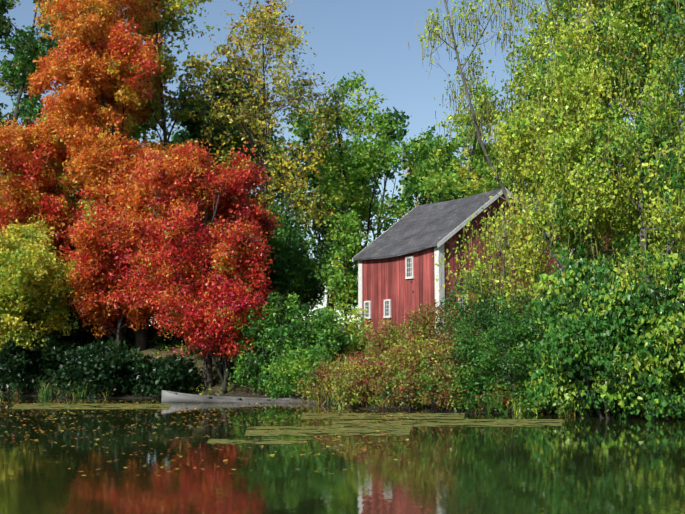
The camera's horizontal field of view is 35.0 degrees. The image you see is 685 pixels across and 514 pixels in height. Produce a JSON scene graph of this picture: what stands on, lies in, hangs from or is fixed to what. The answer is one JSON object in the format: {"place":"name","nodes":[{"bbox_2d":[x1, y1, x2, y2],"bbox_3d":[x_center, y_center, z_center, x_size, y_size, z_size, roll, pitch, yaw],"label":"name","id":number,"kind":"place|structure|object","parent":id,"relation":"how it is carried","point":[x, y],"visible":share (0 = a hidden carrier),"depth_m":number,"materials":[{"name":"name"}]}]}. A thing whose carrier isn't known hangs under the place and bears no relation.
{"place":"outdoors","nodes":[
{"label":"outdoors","id":0,"kind":"place"},
{"bbox_2d":[0,395,684,513],"bbox_3d":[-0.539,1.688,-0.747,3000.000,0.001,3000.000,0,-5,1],"label":"pond water","id":1,"kind":"structure","parent":0,"point":[582,465],"depth_m":17.88,"materials":[{"name":"green liquid"}]},
{"bbox_2d":[0,400,421,475],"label":"floating leaves","id":2,"kind":"object","parent":1,"relation":"on","point":[214,427],"visible":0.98,"depth_m":29.25,"materials":[{"name":"orange plant"}]},
{"bbox_2d":[12,403,562,443],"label":"pond algae mats","id":3,"kind":"object","parent":1,"relation":"on","point":[451,419],"visible":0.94,"depth_m":28.92,"materials":[{"name":"green plant"}]},
{"bbox_2d":[0,325,684,419],"bbox_3d":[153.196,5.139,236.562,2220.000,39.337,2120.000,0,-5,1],"label":"ground","id":4,"kind":"structure","parent":0,"point":[237,392],"depth_m":47.61,"materials":[{"name":"brown soil"}]},
{"bbox_2d":[0,0,70,160],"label":"dark tree","id":5,"kind":"object","parent":4,"relation":"on","point":[21,65],"visible":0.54,"depth_m":66.72,"materials":[{"name":"green plant"}]},
{"bbox_2d":[0,329,83,395],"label":"understory shrub","id":6,"kind":"object","parent":4,"relation":"on","point":[51,353],"visible":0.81,"depth_m":50.94,"materials":[{"name":"green plant"}]},
{"bbox_2d":[0,213,102,390],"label":"yellow green tree","id":7,"kind":"object","parent":4,"relation":"on","point":[31,280],"visible":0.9,"depth_m":50.99,"materials":[{"name":"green plant"}]},
{"bbox_2d":[0,115,103,266],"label":"maple tree","id":8,"kind":"object","parent":4,"relation":"on","point":[34,179],"visible":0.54,"depth_m":56.22,"materials":[{"name":"orange plant"}]},
{"bbox_2d":[16,282,133,385],"bbox_3d":[-13.273,3.648,54.506,5.772,5.593,6.461,-3,-6,26],"label":"understory shrub","id":9,"kind":"object","parent":4,"relation":"on","point":[77,336],"visible":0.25,"depth_m":53.68,"materials":[{"name":"green plant"}]},
{"bbox_2d":[50,337,145,398],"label":"understory shrub","id":10,"kind":"object","parent":4,"relation":"on","point":[100,367],"visible":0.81,"depth_m":47.75,"materials":[{"name":"green plant"}]},
{"bbox_2d":[25,0,172,221],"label":"orange maple tree","id":11,"kind":"object","parent":4,"relation":"on","point":[40,84],"visible":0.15,"depth_m":60.34,"materials":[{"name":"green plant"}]},
{"bbox_2d":[39,0,176,350],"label":"orange maple tree","id":12,"kind":"object","parent":4,"relation":"on","point":[112,65],"visible":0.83,"depth_m":53.52,"materials":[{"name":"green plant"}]},
{"bbox_2d":[38,52,185,245],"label":"tree","id":13,"kind":"object","parent":4,"relation":"on","point":[143,138],"visible":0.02,"depth_m":70.25,"materials":[{"name":"green plant"}]},
{"bbox_2d":[56,231,190,346],"bbox_3d":[-12.018,1.774,59.726,8.098,8.670,9.143,0,-5,1],"label":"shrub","id":14,"kind":"object","parent":4,"relation":"on","point":[99,336],"visible":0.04,"depth_m":56.45,"materials":[{"name":"green plant"}]},
{"bbox_2d":[54,134,194,351],"bbox_3d":[-10.377,-0.403,52.787,7.016,11.326,7.347,0,-5,1],"label":"maple tree","id":15,"kind":"object","parent":4,"relation":"on","point":[101,305],"visible":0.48,"depth_m":51.16,"materials":[{"name":"red plant"}]},
{"bbox_2d":[122,313,191,345],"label":"understory shrub","id":16,"kind":"object","parent":4,"relation":"on","point":[154,334],"visible":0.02,"depth_m":56.66,"materials":[{"name":"green plant"}]},
{"bbox_2d":[122,353,202,398],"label":"understory shrub","id":17,"kind":"object","parent":4,"relation":"on","point":[169,372],"visible":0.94,"depth_m":47.42,"materials":[{"name":"green plant"}]},
{"bbox_2d":[97,138,239,388],"bbox_3d":[-7.802,0.224,48.528,6.014,11.502,6.748,-2,-6,20],"label":"red maple tree","id":18,"kind":"object","parent":4,"relation":"on","point":[171,225],"visible":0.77,"depth_m":48.11,"materials":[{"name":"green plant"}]},
{"bbox_2d":[141,128,195,213],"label":"tree","id":19,"kind":"object","parent":4,"relation":"on","point":[178,138],"visible":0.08,"depth_m":78.73,"materials":[{"name":"green plant"}]},
{"bbox_2d":[123,0,220,342],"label":"tall olive tree","id":20,"kind":"object","parent":4,"relation":"on","point":[169,66],"visible":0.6,"depth_m":62.31,"materials":[{"name":"green plant"}]},
{"bbox_2d":[147,211,220,344],"bbox_3d":[-8.456,1.219,62.598,9.164,8.264,8.362,-4,-6,35],"label":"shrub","id":21,"kind":"object","parent":4,"relation":"on","point":[190,251],"depth_m":63.30,"materials":[{"name":"green plant"}]},
{"bbox_2d":[126,203,275,394],"bbox_3d":[-6.010,1.901,46.761,6.310,8.410,5.617,0,-5,1],"label":"red maple tree","id":22,"kind":"object","parent":4,"relation":"on","point":[214,320],"visible":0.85,"depth_m":45.85,"materials":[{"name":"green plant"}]},
{"bbox_2d":[167,127,246,189],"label":"tree","id":23,"kind":"object","parent":4,"relation":"on","point":[172,139],"depth_m":93.27,"materials":[{"name":"green plant"}]},
{"bbox_2d":[175,290,270,347],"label":"understory shrub","id":24,"kind":"object","parent":4,"relation":"on","point":[189,332],"depth_m":52.79,"materials":[{"name":"green plant"}]},
{"bbox_2d":[163,59,296,245],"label":"tree","id":25,"kind":"object","parent":4,"relation":"on","point":[193,127],"visible":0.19,"depth_m":66.31,"materials":[{"name":"green plant"}]},
{"bbox_2d":[161,390,306,402],"bbox_3d":[-4.268,5.628,42.710,5.800,0.540,0.944,2,1,5],"label":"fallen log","id":26,"kind":"object","parent":4,"relation":"on","point":[169,396],"visible":0.5,"depth_m":42.73,"materials":[{"name":"grey wood"}]},
{"bbox_2d":[187,141,281,271],"bbox_3d":[-5.053,-0.039,50.534,4.510,10.676,3.972,0,-5,1],"label":"red maple tree","id":27,"kind":"object","parent":4,"relation":"on","point":[236,194],"visible":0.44,"depth_m":50.33,"materials":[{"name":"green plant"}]},
{"bbox_2d":[214,341,264,380],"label":"understory shrub","id":28,"kind":"object","parent":4,"relation":"on","point":[221,367],"visible":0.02,"depth_m":48.39,"materials":[{"name":"green plant"}]},
{"bbox_2d":[225,291,303,393],"bbox_3d":[-2.718,3.706,45.724,4.410,4.520,4.173,3,-6,-26],"label":"green shrub","id":29,"kind":"object","parent":4,"relation":"on","point":[268,341],"visible":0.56,"depth_m":45.13,"materials":[{"name":"green plant"}]},
{"bbox_2d":[180,0,351,314],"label":"tree","id":30,"kind":"object","parent":4,"relation":"on","point":[241,64],"visible":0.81,"depth_m":58.79,"materials":[{"name":"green plant"}]},
{"bbox_2d":[252,136,317,334],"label":"tree","id":31,"kind":"object","parent":4,"relation":"on","point":[282,151],"visible":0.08,"depth_m":83.76,"materials":[{"name":"green plant"}]},
{"bbox_2d":[271,307,313,338],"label":"shrub","id":32,"kind":"object","parent":4,"relation":"on","point":[280,323],"depth_m":64.72,"materials":[{"name":"green plant"}]},
{"bbox_2d":[254,198,338,339],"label":"dark tree","id":33,"kind":"object","parent":4,"relation":"on","point":[294,266],"visible":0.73,"depth_m":54.30,"materials":[{"name":"green plant"}]},
{"bbox_2d":[259,339,334,399],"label":"green shrub","id":34,"kind":"object","parent":4,"relation":"on","point":[289,370],"visible":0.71,"depth_m":42.54,"materials":[{"name":"green plant"}]},
{"bbox_2d":[266,102,343,324],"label":"tree","id":35,"kind":"object","parent":4,"relation":"on","point":[304,129],"visible":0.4,"depth_m":83.88,"materials":[{"name":"green plant"}]},
{"bbox_2d":[289,389,333,403],"bbox_3d":[-0.424,5.291,40.818,3.924,0.773,0.315,-4,-7,36],"label":"fallen log","id":36,"kind":"object","parent":4,"relation":"on","point":[293,401],"visible":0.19,"depth_m":41.43,"materials":[{"name":"grey wood"}]},
{"bbox_2d":[295,360,345,402],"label":"waterline shrub","id":37,"kind":"object","parent":4,"relation":"on","point":[320,384],"visible":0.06,"depth_m":41.90,"materials":[{"name":"green plant"}]},
{"bbox_2d":[273,298,371,386],"bbox_3d":[-0.849,3.618,44.764,4.165,3.778,3.854,0,-5,1],"label":"green shrub","id":38,"kind":"object","parent":4,"relation":"on","point":[324,329],"visible":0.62,"depth_m":44.10,"materials":[{"name":"green plant"}]},
{"bbox_2d":[293,351,359,404],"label":"bank shrub","id":39,"kind":"object","parent":4,"relation":"on","point":[311,388],"visible":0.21,"depth_m":40.53,"materials":[{"name":"green plant"}]},
{"bbox_2d":[276,142,379,311],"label":"tree","id":40,"kind":"object","parent":4,"relation":"on","point":[317,185],"visible":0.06,"depth_m":84.31,"materials":[{"name":"green plant"}]},
{"bbox_2d":[308,200,370,332],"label":"green tree","id":41,"kind":"object","parent":4,"relation":"on","point":[341,285],"visible":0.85,"depth_m":52.25,"materials":[{"name":"green plant"}]},
{"bbox_2d":[293,134,388,314],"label":"green tree","id":42,"kind":"object","parent":4,"relation":"on","point":[321,243],"visible":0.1,"depth_m":67.21,"materials":[{"name":"green plant"}]},
{"bbox_2d":[1,380,684,419],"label":"grass","id":43,"kind":"structure","parent":4,"relation":"on","point":[471,407],"depth_m":34.95,"materials":[{"name":"green plant"}]},
{"bbox_2d":[21,331,682,413],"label":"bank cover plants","id":44,"kind":"object","parent":4,"relation":"on","point":[179,343],"visible":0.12,"depth_m":51.13,"materials":[{"name":"green plant"}]},
{"bbox_2d":[326,356,385,407],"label":"waterline shrub","id":45,"kind":"object","parent":4,"relation":"on","point":[340,392],"visible":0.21,"depth_m":37.68,"materials":[{"name":"green plant"}]},
{"bbox_2d":[334,301,385,363],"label":"vine bush","id":46,"kind":"object","parent":4,"relation":"on","point":[356,330],"visible":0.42,"depth_m":44.73,"materials":[{"name":"green plant"}]},
{"bbox_2d":[323,346,398,408],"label":"bank shrub","id":47,"kind":"object","parent":4,"relation":"on","point":[360,362],"visible":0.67,"depth_m":37.45,"materials":[{"name":"green plant"}]},
{"bbox_2d":[303,70,431,266],"bbox_3d":[1.002,-2.929,62.503,7.506,15.698,6.759,-4,-7,39],"label":"green tree","id":48,"kind":"object","parent":4,"relation":"on","point":[342,182],"visible":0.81,"depth_m":61.48,"materials":[{"name":"green plant"}]},
{"bbox_2d":[305,107,434,240],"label":"tree","id":49,"kind":"object","parent":4,"relation":"on","point":[399,135],"visible":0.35,"depth_m":80.28,"materials":[{"name":"green plant"}]},
{"bbox_2d":[357,318,440,358],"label":"bank shrub","id":50,"kind":"object","parent":4,"relation":"on","point":[389,335],"visible":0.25,"depth_m":40.79,"materials":[{"name":"green plant"}]},
{"bbox_2d":[358,327,447,408],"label":"bank shrub","id":51,"kind":"object","parent":4,"relation":"on","point":[402,354],"visible":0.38,"depth_m":36.47,"materials":[{"name":"green plant"}]},
{"bbox_2d":[366,358,442,411],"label":"waterline shrub","id":52,"kind":"object","parent":4,"relation":"on","point":[391,385],"visible":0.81,"depth_m":35.67,"materials":[{"name":"green plant"}]},
{"bbox_2d":[366,142,464,236],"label":"tree","id":53,"kind":"object","parent":4,"relation":"on","point":[409,180],"visible":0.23,"depth_m":78.05,"materials":[{"name":"green plant"}]},
{"bbox_2d":[399,144,465,206],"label":"tree","id":54,"kind":"object","parent":4,"relation":"on","point":[463,158],"depth_m":96.02,"materials":[{"name":"green plant"}]},
{"bbox_2d":[396,358,476,411],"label":"waterline shrub","id":55,"kind":"object","parent":4,"relation":"on","point":[429,374],"visible":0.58,"depth_m":35.01,"materials":[{"name":"green plant"}]},
{"bbox_2d":[394,299,480,350],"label":"bank shrub","id":56,"kind":"object","parent":4,"relation":"on","point":[424,329],"visible":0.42,"depth_m":39.55,"materials":[{"name":"green plant"}]},
{"bbox_2d":[408,328,482,404],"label":"bank shrub","id":57,"kind":"object","parent":4,"relation":"on","point":[440,349],"visible":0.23,"depth_m":35.90,"materials":[{"name":"green plant"}]},
{"bbox_2d":[352,187,562,343],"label":"barn","id":58,"kind":"structure","parent":4,"relation":"on","point":[398,270],"depth_m":47.74,"materials":[{"name":"painted wood"},{"name":"shingle"},{"name":"glass"}]},
{"bbox_2d":[407,79,511,203],"bbox_3d":[6.442,-2.444,59.941,5.745,14.484,6.822,0,-5,1],"label":"green tree","id":59,"kind":"object","parent":4,"relation":"on","point":[441,181],"visible":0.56,"depth_m":59.36,"materials":[{"name":"green plant"}]},
{"bbox_2d":[430,144,515,197],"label":"tree","id":60,"kind":"object","parent":4,"relation":"on","point":[473,176],"visible":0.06,"depth_m":80.19,"materials":[{"name":"green plant"}]},
{"bbox_2d":[438,355,512,410],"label":"waterline shrub","id":61,"kind":"object","parent":4,"relation":"on","point":[499,389],"visible":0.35,"depth_m":34.85,"materials":[{"name":"green plant"}]},
{"bbox_2d":[430,271,521,392],"bbox_3d":[4.767,2.652,36.797,3.653,4.360,3.717,0,-5,1],"label":"dark green bush","id":62,"kind":"object","parent":4,"relation":"on","point":[483,318],"visible":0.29,"depth_m":36.62,"materials":[{"name":"green plant"}]},
{"bbox_2d":[408,0,546,277],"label":"birch tree","id":63,"kind":"object","parent":4,"relation":"on","point":[465,41],"visible":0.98,"depth_m":38.64,"materials":[{"name":"green plant"}]},
{"bbox_2d":[432,193,555,350],"bbox_3d":[5.314,0.914,37.623,4.234,6.608,4.893,0,-5,1],"label":"birch tree","id":64,"kind":"object","parent":4,"relation":"on","point":[498,228],"visible":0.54,"depth_m":37.36,"materials":[{"name":"green plant"}]},
{"bbox_2d":[456,143,533,197],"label":"tree","id":65,"kind":"object","parent":4,"relation":"on","point":[507,187],"visible":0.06,"depth_m":79.51,"materials":[{"name":"green plant"}]},
{"bbox_2d":[430,288,567,412],"bbox_3d":[5.361,3.096,35.251,5.174,4.222,4.775,0,-5,1],"label":"dark green bush","id":66,"kind":"object","parent":4,"relation":"on","point":[485,357],"visible":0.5,"depth_m":34.40,"materials":[{"name":"green plant"}]},
{"bbox_2d":[484,361,530,410],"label":"waterline shrub","id":67,"kind":"object","parent":4,"relation":"on","point":[515,388],"visible":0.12,"depth_m":34.18,"materials":[{"name":"green plant"}]},
{"bbox_2d":[510,315,603,414],"bbox_3d":[7.259,3.454,34.026,4.057,3.318,3.977,0,-5,1],"label":"bush","id":68,"kind":"object","parent":4,"relation":"on","point":[539,380],"visible":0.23,"depth_m":33.10,"materials":[{"name":"green plant"}]},
{"bbox_2d":[543,374,601,410],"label":"waterline shrub","id":69,"kind":"object","parent":4,"relation":"on","point":[571,391],"visible":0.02,"depth_m":33.19,"materials":[{"name":"green plant"}]},
{"bbox_2d":[482,0,684,332],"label":"catalpa tree","id":70,"kind":"object","parent":4,"relation":"on","point":[522,137],"visible":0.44,"depth_m":36.03,"materials":[{"name":"green plant"}]},
{"bbox_2d":[517,196,664,298],"bbox_3d":[10.753,1.270,55.975,6.940,9.305,9.420,4,-6,-35],"label":"tree","id":71,"kind":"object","parent":4,"relation":"on","point":[536,208],"depth_m":52.09,"materials":[{"name":"green plant"}]},
{"bbox_2d":[503,0,684,274],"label":"catalpa tree","id":72,"kind":"object","parent":4,"relation":"on","point":[540,18],"visible":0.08,"depth_m":40.92,"materials":[{"name":"green plant"}]},
{"bbox_2d":[523,244,684,418],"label":"bush","id":73,"kind":"object","parent":4,"relation":"on","point":[597,344],"visible":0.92,"depth_m":31.13,"materials":[{"name":"green plant"}]},
{"bbox_2d":[536,0,684,409],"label":"birch tree","id":74,"kind":"object","parent":4,"relation":"on","point":[629,21],"visible":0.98,"depth_m":32.81,"materials":[{"name":"green plant"}]},
{"bbox_2d":[606,235,684,420],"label":"bush","id":75,"kind":"object","parent":4,"relation":"on","point":[670,324],"visible":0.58,"depth_m":30.35,"materials":[{"name":"green plant"}]},
{"bbox_2d":[0,0,684,325],"label":"sky","id":76,"kind":"structure","parent":0,"point":[372,37],"materials":[{"name":"blue"}]}
]}

